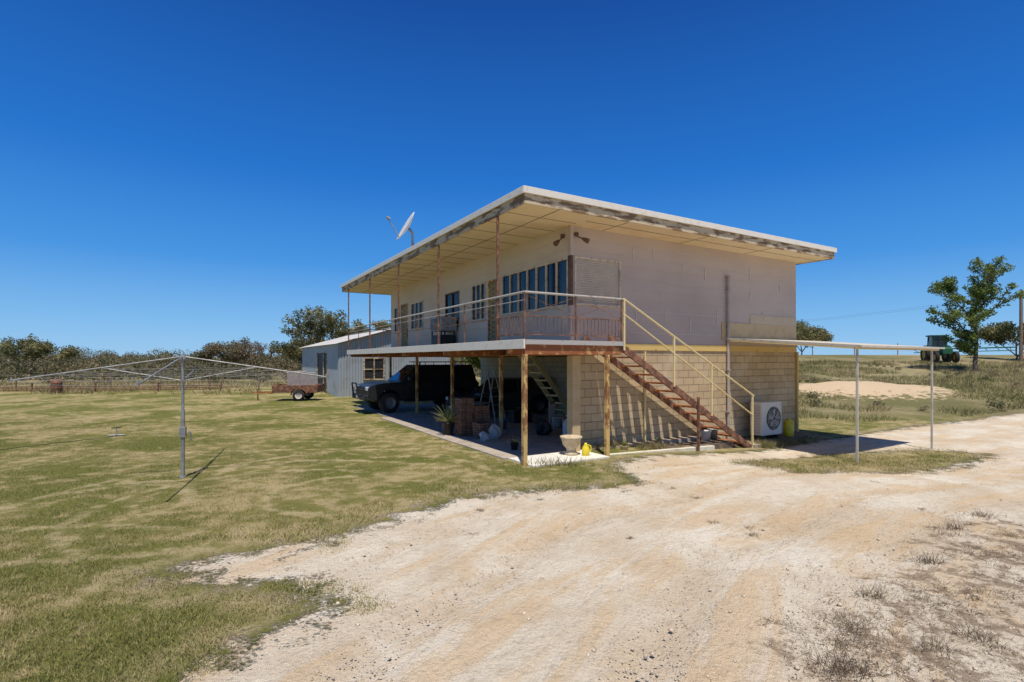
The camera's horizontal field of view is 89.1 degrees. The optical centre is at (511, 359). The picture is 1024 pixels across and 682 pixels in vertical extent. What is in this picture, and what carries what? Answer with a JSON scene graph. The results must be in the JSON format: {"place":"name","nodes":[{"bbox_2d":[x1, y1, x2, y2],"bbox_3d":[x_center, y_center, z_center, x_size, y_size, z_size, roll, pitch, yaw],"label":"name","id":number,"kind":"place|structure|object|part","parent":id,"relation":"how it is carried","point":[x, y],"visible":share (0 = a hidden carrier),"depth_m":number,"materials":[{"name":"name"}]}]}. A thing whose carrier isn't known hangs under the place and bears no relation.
{"place":"outdoors","nodes":[
{"label":"outdoors","id":0,"kind":"place"},
{"bbox_2d":[0,377,480,394],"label":"boundary grass","id":1,"kind":"structure","parent":0,"point":[106,383],"depth_m":38.77,"materials":[{"name":"green plant"}]},
{"bbox_2d":[381,417,516,459],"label":"path","id":2,"kind":"structure","parent":0,"point":[491,451],"depth_m":13.28,"materials":[{"name":"concrete"}]},
{"bbox_2d":[357,403,566,439],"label":"ground","id":3,"kind":"structure","parent":0,"point":[433,421],"depth_m":18.98,"materials":[{"name":"grey gravel"}]},
{"bbox_2d":[351,361,478,412],"bbox_3d":[-3.997,1.089,21.615,5.110,1.998,2.260,0,0,-31],"label":"car","id":4,"kind":"object","parent":3,"relation":"on","point":[434,386],"visible":0.88,"depth_m":20.95,"materials":[{"name":"paint"}]},
{"bbox_3d":[-3.708,0.583,20.843,1.040,0.510,0.122,0,0,-31],"label":"window","id":5,"kind":"part","parent":4,"relation":"part of","materials":[{"name":"black glass"}]},
{"bbox_3d":[-2.796,0.583,21.383,0.880,0.510,0.122,0,0,-31],"label":"window","id":6,"kind":"part","parent":4,"relation":"part of","materials":[{"name":"black glass"}]},
{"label":"window","id":7,"kind":"part","parent":4,"relation":"part of","materials":[{"name":"black glass"}]},
{"bbox_2d":[432,403,460,434],"bbox_3d":[-1.739,1.620,14.319,0.951,0.900,1.148,0,0,19],"label":"potted plant","id":8,"kind":"object","parent":3,"relation":"on","point":[448,424],"visible":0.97,"depth_m":14.23,"materials":[{"name":"green plant"}]},
{"bbox_2d":[455,428,472,436],"bbox_3d":[-1.317,1.982,14.254,0.380,0.195,0.380,0,0,-31],"label":"crate","id":9,"kind":"object","parent":3,"relation":"on","point":[464,432],"visible":0.82,"depth_m":14.11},
{"bbox_2d":[455,420,473,428],"bbox_3d":[-1.315,1.778,14.255,0.380,0.195,0.380,0,0,-34],"label":"crate","id":10,"kind":"object","parent":9,"relation":"on","point":[463,424],"visible":0.89,"depth_m":14.11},
{"bbox_2d":[454,413,472,420],"bbox_3d":[-1.333,1.573,14.244,0.380,0.195,0.380,0,0,-34],"label":"crate","id":11,"kind":"object","parent":10,"relation":"on","point":[466,417],"visible":0.94,"depth_m":14.12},
{"bbox_2d":[455,405,472,413],"bbox_3d":[-1.317,1.367,14.253,0.380,0.195,0.380,0,0,-31],"label":"crate","id":12,"kind":"object","parent":11,"relation":"on","point":[463,409],"visible":0.94,"depth_m":14.11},
{"bbox_2d":[455,397,473,405],"bbox_3d":[-1.311,1.163,14.257,0.380,0.195,0.380,0,0,-34],"label":"crate","id":13,"kind":"object","parent":12,"relation":"on","point":[466,401],"visible":1,"depth_m":14.13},
{"bbox_2d":[473,430,488,438],"bbox_3d":[-0.781,1.982,13.815,0.380,0.195,0.380,0,0,-35],"label":"crate","id":14,"kind":"object","parent":3,"relation":"on","point":[475,434],"visible":0.39,"depth_m":13.71,"materials":[{"name":"brown wood"}]},
{"bbox_2d":[472,421,491,430],"bbox_3d":[-0.793,1.778,13.808,0.380,0.195,0.380,0,0,-35],"label":"crate","id":15,"kind":"object","parent":14,"relation":"on","point":[481,426],"visible":0.84,"depth_m":13.68,"materials":[{"name":"brown wood"}]},
{"bbox_2d":[480,371,505,421],"bbox_3d":[-0.705,1.238,17.696,0.929,1.709,0.540,0,0,42],"label":"stepladder","id":16,"kind":"object","parent":3,"relation":"on","point":[491,387],"visible":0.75,"depth_m":17.59,"materials":[{"name":"silver metal"}]},
{"bbox_2d":[442,377,557,413],"bbox_3d":[-0.395,1.400,19.855,4.237,1.375,2.080,0,0,-31],"label":"car","id":17,"kind":"object","parent":3,"relation":"on","point":[538,401],"visible":0.47,"depth_m":19.35,"materials":[{"name":"grey paint"}]},
{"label":"window","id":18,"kind":"part","parent":17,"relation":"part of","materials":[{"name":"black glass"}]},
{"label":"window","id":19,"kind":"part","parent":17,"relation":"part of","materials":[{"name":"black glass"}]},
{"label":"window","id":20,"kind":"part","parent":17,"relation":"part of","materials":[{"name":"black glass"}]},
{"bbox_2d":[497,418,506,428],"bbox_3d":[-0.288,1.936,15.618,0.300,0.300,0.300,0,0,0],"label":"bucket","id":21,"kind":"object","parent":3,"relation":"on","point":[504,422],"visible":0.45,"depth_m":15.53,"materials":[{"name":"blue plastic"}]},
{"bbox_2d":[0,355,1023,681],"bbox_3d":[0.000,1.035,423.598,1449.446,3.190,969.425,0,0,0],"label":"ground","id":22,"kind":"structure","parent":0,"point":[906,401],"depth_m":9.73,"materials":[{"name":"green plant"}]},
{"bbox_2d":[0,333,82,379],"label":"tree","id":23,"kind":"object","parent":22,"relation":"on","point":[33,349],"visible":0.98,"depth_m":53.85,"materials":[{"name":"green plant"}]},
{"bbox_2d":[50,379,62,392],"bbox_3d":[-28.300,1.660,32.300,0.600,0.880,0.600,0,0,0],"label":"drum","id":24,"kind":"object","parent":22,"relation":"on","point":[57,384],"visible":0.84,"depth_m":32.08,"materials":[{"name":"orange metal"}]},
{"bbox_2d":[2,436,112,449],"bbox_3d":[-11.884,2.086,11.893,0.116,0.024,5.102,0,0,26],"label":"hose","id":25,"kind":"object","parent":22,"relation":"on","point":[59,442],"visible":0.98,"depth_m":13.08,"materials":[{"name":"green plastic"}]},
{"bbox_2d":[108,426,124,436],"bbox_3d":[-10.800,1.964,14.200,0.348,0.252,0.267,0,0,19],"label":"sprinkler","id":26,"kind":"object","parent":22,"relation":"on","point":[116,434],"visible":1,"depth_m":14.19,"materials":[{"name":"black plastic"}]},
{"bbox_2d":[0,382,238,391],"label":"yard rails","id":27,"kind":"object","parent":22,"relation":"on","point":[157,387],"visible":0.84,"depth_m":33.69,"materials":[{"name":"orange metal"}]},
{"bbox_2d":[0,374,258,390],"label":"fence","id":28,"kind":"object","parent":22,"relation":"on","point":[127,380],"visible":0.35,"depth_m":34.85,"materials":[{"name":"brown wood"}]},
{"bbox_2d":[21,349,283,363],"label":"distant woodland","id":29,"kind":"object","parent":22,"relation":"on","point":[148,355],"visible":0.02,"depth_m":145.01,"materials":[{"name":"green plant"}]},
{"bbox_2d":[10,354,326,477],"bbox_3d":[-5.850,1.030,9.240,3.430,2.240,3.430,0,0,25],"label":"clothesline","id":30,"kind":"object","parent":22,"relation":"on","point":[183,432],"visible":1,"depth_m":9.21,"materials":[{"name":"metal"}]},
{"bbox_2d":[190,336,255,369],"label":"tree","id":31,"kind":"object","parent":22,"relation":"on","point":[210,351],"visible":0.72,"depth_m":56.13,"materials":[{"name":"green plant"}]},
{"bbox_2d":[0,345,480,382],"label":"scrub","id":32,"kind":"object","parent":22,"relation":"on","point":[9,367],"visible":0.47,"depth_m":52.12,"materials":[{"name":"green plant"}]},
{"bbox_2d":[225,338,275,378],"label":"tree","id":33,"kind":"object","parent":22,"relation":"on","point":[260,348],"visible":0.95,"depth_m":54.37,"materials":[{"name":"green plant"}]},
{"bbox_2d":[251,384,323,400],"bbox_3d":[-11.602,1.700,26.727,3.412,0.800,1.960,0,0,-7],"label":"trailer","id":34,"kind":"object","parent":22,"relation":"on","point":[300,392],"visible":1,"depth_m":26.10,"materials":[{"name":"orange metal"}]},
{"bbox_2d":[287,372,299,384],"bbox_3d":[-11.294,1.142,26.851,0.620,0.958,0.124,0,0,-7],"label":"sheet panel","id":35,"kind":"object","parent":34,"relation":"in","point":[294,380],"visible":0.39,"depth_m":26.83,"materials":[{"name":"white paint"}]},
{"bbox_2d":[294,371,306,384],"bbox_3d":[-10.942,1.111,26.928,0.620,1.020,0.130,0,0,-9],"label":"sheet panel","id":36,"kind":"object","parent":34,"relation":"in","point":[304,380],"visible":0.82,"depth_m":26.92,"materials":[{"name":"white paint"}]},
{"bbox_2d":[307,373,314,384],"bbox_3d":[-10.540,1.158,27.013,0.620,0.927,0.121,0,0,-11],"label":"sheet panel","id":37,"kind":"object","parent":34,"relation":"in","point":[310,381],"visible":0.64,"depth_m":27.01,"materials":[{"name":"white paint"}]},
{"bbox_2d":[266,336,314,365],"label":"tree","id":38,"kind":"object","parent":22,"relation":"on","point":[293,350],"visible":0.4,"depth_m":54.30,"materials":[{"name":"green plant"}]},
{"bbox_2d":[278,304,367,345],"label":"tree","id":39,"kind":"object","parent":22,"relation":"on","point":[315,330],"visible":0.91,"depth_m":49.60,"materials":[{"name":"green plant"}]},
{"bbox_2d":[335,319,390,336],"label":"tree","id":40,"kind":"object","parent":22,"relation":"on","point":[341,331],"visible":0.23,"depth_m":51.83,"materials":[{"name":"green plant"}]},
{"bbox_2d":[300,328,449,396],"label":"shed","id":41,"kind":"structure","parent":22,"relation":"on","point":[337,364],"depth_m":30.51,"materials":[{"name":"metal"}]},
{"bbox_2d":[318,353,325,392],"bbox_3d":[-12.141,0.850,33.354,0.040,2.500,3.000,0,0,-31],"label":"door","id":42,"kind":"structure","parent":41,"relation":"in","point":[320,355],"depth_m":33.61,"materials":[{"name":"grey metal"}]},
{"bbox_2d":[363,358,384,379],"bbox_3d":[-8.025,0.550,30.259,1.240,1.300,0.083,0,0,-31],"label":"window","id":43,"kind":"structure","parent":41,"relation":"in","point":[373,368],"depth_m":30.23,"materials":[{"name":"beige wood"}]},
{"bbox_2d":[180,463,637,540],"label":"fringe grass","id":44,"kind":"structure","parent":22,"relation":"on","point":[371,516],"depth_m":6.90,"materials":[{"name":"green plant"}]},
{"bbox_2d":[460,357,480,369],"bbox_3d":[-0.688,0.116,37.817,6.126,4.199,6.539,0,0,0],"label":"tree","id":45,"kind":"object","parent":22,"relation":"on","point":[475,362],"visible":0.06,"depth_m":36.57,"materials":[{"name":"green plant"}]},
{"bbox_2d":[341,185,836,465],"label":"house","id":46,"kind":"structure","parent":22,"relation":"on","point":[609,321],"depth_m":13.83,"materials":[{"name":"brick"}]},
{"bbox_2d":[393,306,400,332],"bbox_3d":[-5.052,-1.750,22.995,0.120,1.100,0.850,0,0,-31],"label":"window","id":47,"kind":"structure","parent":46,"relation":"in","point":[395,309],"depth_m":22.99,"materials":[{"name":"white glass"}]},
{"bbox_2d":[386,212,414,245],"bbox_3d":[-3.916,-4.381,19.024,1.004,2.041,1.075,0,0,19],"label":"satellite dish","id":48,"kind":"object","parent":46,"relation":"on","point":[406,227],"visible":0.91,"depth_m":19.00,"materials":[{"name":"white metal"}]},
{"bbox_2d":[401,303,407,346],"bbox_3d":[-4.574,-1.385,22.144,0.121,1.930,0.800,0,0,-31],"label":"door","id":49,"kind":"structure","parent":46,"relation":"in","point":[404,308],"depth_m":22.25,"materials":[{"name":"orange metal"}]},
{"bbox_2d":[410,300,423,329],"bbox_3d":[-3.791,-1.750,20.865,0.120,1.100,1.400,0,0,-31],"label":"window","id":50,"kind":"structure","parent":46,"relation":"in","point":[417,307],"depth_m":20.89,"materials":[{"name":"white glass"}]},
{"bbox_2d":[430,316,456,344],"bbox_3d":[-2.344,-0.910,17.684,0.592,1.020,0.950,0,0,-31],"label":"barbecue grill","id":51,"kind":"object","parent":46,"relation":"on","point":[446,339],"depth_m":17.36,"materials":[{"name":"black metal"}]},
{"bbox_2d":[445,291,458,326],"bbox_3d":[-2.046,-1.700,17.918,0.120,1.200,1.150,0,0,-31],"label":"window","id":52,"kind":"structure","parent":46,"relation":"in","point":[451,299],"depth_m":17.89,"materials":[{"name":"blue glass"}]},
{"bbox_2d":[471,282,485,321],"bbox_3d":[-1.027,-1.775,16.198,0.120,1.150,0.950,0,0,-31],"label":"window","id":53,"kind":"structure","parent":46,"relation":"in","point":[478,291],"depth_m":16.25,"materials":[{"name":"white glass"}]},
{"bbox_2d":[488,279,499,340],"bbox_3d":[-0.522,-1.385,15.346,0.082,1.930,0.670,0,0,-31],"label":"door","id":54,"kind":"structure","parent":46,"relation":"in","point":[492,283],"depth_m":15.46,"materials":[{"name":"orange metal"}]},
{"bbox_2d":[501,257,567,315],"bbox_3d":[0.530,-1.825,13.569,0.120,1.150,3.160,0,0,-31],"label":"window","id":55,"kind":"structure","parent":46,"relation":"in","point":[552,277],"depth_m":13.34,"materials":[{"name":"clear glass"}]},
{"bbox_2d":[574,256,620,307],"bbox_3d":[2.069,-1.850,12.551,1.430,1.140,0.120,0,0,-31],"label":"screen","id":56,"kind":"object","parent":46,"relation":"in","point":[601,291],"depth_m":12.53,"materials":[{"name":"grey metal"}]},
{"bbox_2d":[500,438,783,466],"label":"stair foot weeds","id":57,"kind":"object","parent":22,"relation":"on","point":[769,445],"visible":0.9,"depth_m":10.34,"materials":[{"name":"green plant"}]},
{"bbox_2d":[610,445,714,455],"bbox_3d":[3.596,2.265,12.294,3.506,0.374,0.100,0,0,-31],"label":"garden edging","id":58,"kind":"object","parent":22,"relation":"on","point":[707,448],"visible":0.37,"depth_m":12.47,"materials":[{"name":"white concrete"}]},
{"bbox_2d":[587,433,818,449],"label":"garden weeds","id":59,"kind":"object","parent":22,"relation":"on","point":[788,440],"visible":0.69,"depth_m":12.83,"materials":[{"name":"green plant"}]},
{"bbox_2d":[796,319,833,354],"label":"tree","id":60,"kind":"object","parent":22,"relation":"on","point":[804,332],"visible":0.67,"depth_m":59.09,"materials":[{"name":"green plant"}]},
{"bbox_2d":[726,338,944,461],"bbox_3d":[8.933,0.990,14.491,4.380,3.220,3.562,0,0,-31],"label":"awning","id":61,"kind":"object","parent":22,"relation":"on","point":[857,346],"visible":1,"depth_m":13.07,"materials":[{"name":"white metal"}]},
{"bbox_2d":[799,343,1015,354],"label":"fence","id":62,"kind":"object","parent":22,"relation":"on","point":[897,351],"visible":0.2,"depth_m":61.98,"materials":[{"name":"grey metal"}]},
{"bbox_2d":[799,358,1023,421],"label":"paddock grass","id":63,"kind":"structure","parent":22,"relation":"on","point":[959,385],"depth_m":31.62,"materials":[{"name":"green plant"}]},
{"bbox_2d":[799,363,1023,411],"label":"shrubs","id":64,"kind":"object","parent":22,"relation":"on","point":[924,406],"visible":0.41,"depth_m":32.65,"materials":[{"name":"green plant"}]},
{"bbox_2d":[802,290,1022,360],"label":"utility pole","id":65,"kind":"object","parent":22,"relation":"on","point":[1021,328],"visible":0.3,"depth_m":48.13,"materials":[{"name":"brown wood"}]},
{"bbox_2d":[914,335,1015,362],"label":"tractor","id":66,"kind":"object","parent":22,"relation":"on","point":[947,354],"visible":0.86,"depth_m":47.35,"materials":[{"name":"green paint"}]},
{"bbox_2d":[926,256,1023,371],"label":"tree","id":67,"kind":"object","parent":22,"relation":"on","point":[967,342],"visible":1,"depth_m":40.27,"materials":[{"name":"green plant"}]},
{"bbox_2d":[972,321,1023,359],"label":"tree","id":68,"kind":"object","parent":22,"relation":"on","point":[1000,333],"visible":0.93,"depth_m":50.14,"materials":[{"name":"green plant"}]},
{"bbox_2d":[0,0,1023,360],"label":"sky","id":69,"kind":"structure","parent":0,"point":[183,175],"materials":[{"name":"blue"}]},
{"bbox_2d":[533,418,552,435],"bbox_3d":[0.857,1.849,14.290,0.439,0.462,0.511,0,0,41],"label":"bag","id":70,"kind":"object","parent":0,"point":[542,426],"visible":1,"depth_m":14.17,"materials":[{"name":"black plastic"}]},
{"bbox_2d":[552,414,562,427],"bbox_3d":[1.394,1.890,15.917,0.380,0.380,0.380,0,0,0],"label":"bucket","id":71,"kind":"object","parent":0,"point":[558,422],"visible":0.68,"depth_m":15.77,"materials":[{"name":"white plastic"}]},
{"bbox_2d":[508,450,609,467],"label":"pavement","id":72,"kind":"structure","parent":0,"point":[593,456],"depth_m":10.91,"materials":[{"name":"white gravel"}]},
{"bbox_2d":[560,435,581,455],"bbox_3d":[1.284,1.870,11.296,0.480,0.400,0.480,0,0,0],"label":"urn","id":73,"kind":"object","parent":72,"relation":"on","point":[571,443],"visible":1,"depth_m":11.17,"materials":[{"name":"stone"}]},
{"bbox_2d":[582,443,591,455],"bbox_3d":[1.601,1.935,11.206,0.192,0.270,0.160,0,0,-34],"label":"jug","id":74,"kind":"object","parent":72,"relation":"on","point":[585,450],"visible":0.98,"depth_m":11.14,"materials":[{"name":"yellow plastic"}]},
{"bbox_2d":[563,415,566,434],"bbox_3d":[1.475,1.762,13.524,0.310,0.640,0.310,0,0,0],"label":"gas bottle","id":75,"kind":"object","parent":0,"point":[565,427],"visible":0.2,"depth_m":13.43,"materials":[{"name":"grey metal"}]},
{"bbox_2d":[464,418,700,456],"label":"pavement","id":76,"kind":"structure","parent":0,"point":[551,442],"depth_m":13.17,"materials":[{"name":"concrete"}]},
{"bbox_2d":[479,431,489,440],"bbox_3d":[-0.686,1.959,13.268,0.282,0.242,0.226,0,0,-23],"label":"bag","id":77,"kind":"object","parent":76,"relation":"on","point":[484,436],"visible":1,"depth_m":13.22,"materials":[{"name":"white plastic"}]},
{"bbox_2d":[488,424,501,438],"bbox_3d":[-0.432,1.882,13.655,0.358,0.396,0.294,0,0,-23],"label":"bag","id":78,"kind":"object","parent":76,"relation":"on","point":[495,431],"visible":0.97,"depth_m":13.58,"materials":[{"name":"white plastic"}]},
{"bbox_2d":[509,435,520,449],"bbox_3d":[0.045,1.905,11.970,0.344,0.351,0.367,0,0,0],"label":"potted plant","id":79,"kind":"object","parent":76,"relation":"on","point":[514,444],"visible":1,"depth_m":11.91,"materials":[{"name":"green plant"}]},
{"bbox_2d":[549,401,566,433],"bbox_3d":[1.334,1.642,14.838,0.445,0.880,0.440,0,0,25],"label":"chair","id":80,"kind":"object","parent":76,"relation":"on","point":[552,409],"visible":0.86,"depth_m":14.84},
{"bbox_2d":[149,413,1023,681],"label":"driveway","id":81,"kind":"structure","parent":0,"point":[1001,436],"depth_m":5.06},
{"bbox_2d":[153,455,1023,681],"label":"pebbles","id":82,"kind":"object","parent":81,"relation":"on","point":[796,667],"visible":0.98,"depth_m":4.33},
{"bbox_2d":[421,479,1023,681],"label":"dry weeds","id":83,"kind":"object","parent":81,"relation":"on","point":[864,637],"visible":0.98,"depth_m":4.14,"materials":[{"name":"brown plant"}]},
{"bbox_2d":[723,445,998,475],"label":"island grass","id":84,"kind":"structure","parent":81,"relation":"on","point":[820,463],"depth_m":11.78,"materials":[{"name":"green plant"}]},
{"bbox_2d":[806,506,1023,678],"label":"dry stalks","id":85,"kind":"object","parent":81,"relation":"on","point":[925,561],"visible":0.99,"depth_m":3.98,"materials":[{"name":"beige plant"}]},
{"bbox_2d":[654,431,817,449],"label":"ground","id":86,"kind":"structure","parent":0,"point":[720,444],"depth_m":13.73,"materials":[{"name":"soil"}]},
{"bbox_2d":[619,439,630,449],"bbox_3d":[2.643,2.024,12.235,0.331,0.312,0.204,0,0,0],"label":"potted plant","id":87,"kind":"object","parent":86,"relation":"on","point":[624,446],"visible":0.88,"depth_m":12.20,"materials":[{"name":"green plant"}]},
{"bbox_2d":[700,430,710,440],"bbox_3d":[5.162,2.050,13.872,0.300,0.300,0.300,0,0,0],"label":"bucket","id":88,"kind":"object","parent":86,"relation":"on","point":[705,435],"visible":0.84,"depth_m":13.77,"materials":[{"name":"grey metal"}]},
{"bbox_2d":[707,428,717,438],"bbox_3d":[5.484,2.050,14.213,0.300,0.300,0.300,0,0,0],"label":"bucket","id":89,"kind":"object","parent":86,"relation":"on","point":[714,433],"visible":0.52,"depth_m":14.10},
{"bbox_2d":[750,400,781,439],"bbox_3d":[7.433,1.790,15.185,0.954,1.120,0.414,0,0,-31],"label":"air conditioner","id":90,"kind":"object","parent":86,"relation":"on","point":[768,418],"visible":0.94,"depth_m":14.97,"materials":[{"name":"metal"}]},
{"bbox_2d":[783,418,793,436],"bbox_3d":[8.339,2.050,15.672,0.280,0.540,0.280,0,0,0],"label":"drum","id":91,"kind":"object","parent":86,"relation":"on","point":[788,426],"visible":0.88,"depth_m":15.57,"materials":[{"name":"green plastic"}]},
{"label":"crate","id":92,"kind":"object","parent":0,"visible":0},
{"bbox_2d":[472,413,489,420],"bbox_3d":[-0.866,1.573,14.288,0.380,0.195,0.380,0,0,-32],"label":"crate","id":93,"kind":"object","parent":92,"relation":"on","point":[482,417],"visible":0.81,"depth_m":14.14,"materials":[{"name":"brown wood"}]},
{"bbox_2d":[473,405,488,413],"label":"crate","id":94,"kind":"object","parent":93,"relation":"on","point":[478,409],"visible":0.81,"depth_m":14.13,"materials":[{"name":"brown wood"}]},
{"bbox_2d":[474,401,489,404],"bbox_3d":[-1.193,1.727,16.361,1.000,0.738,1.000,0,0,-31],"label":"table","id":95,"kind":"object","parent":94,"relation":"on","point":[479,402],"visible":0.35,"depth_m":16.35,"materials":[{"name":"black plastic"}]}
]}

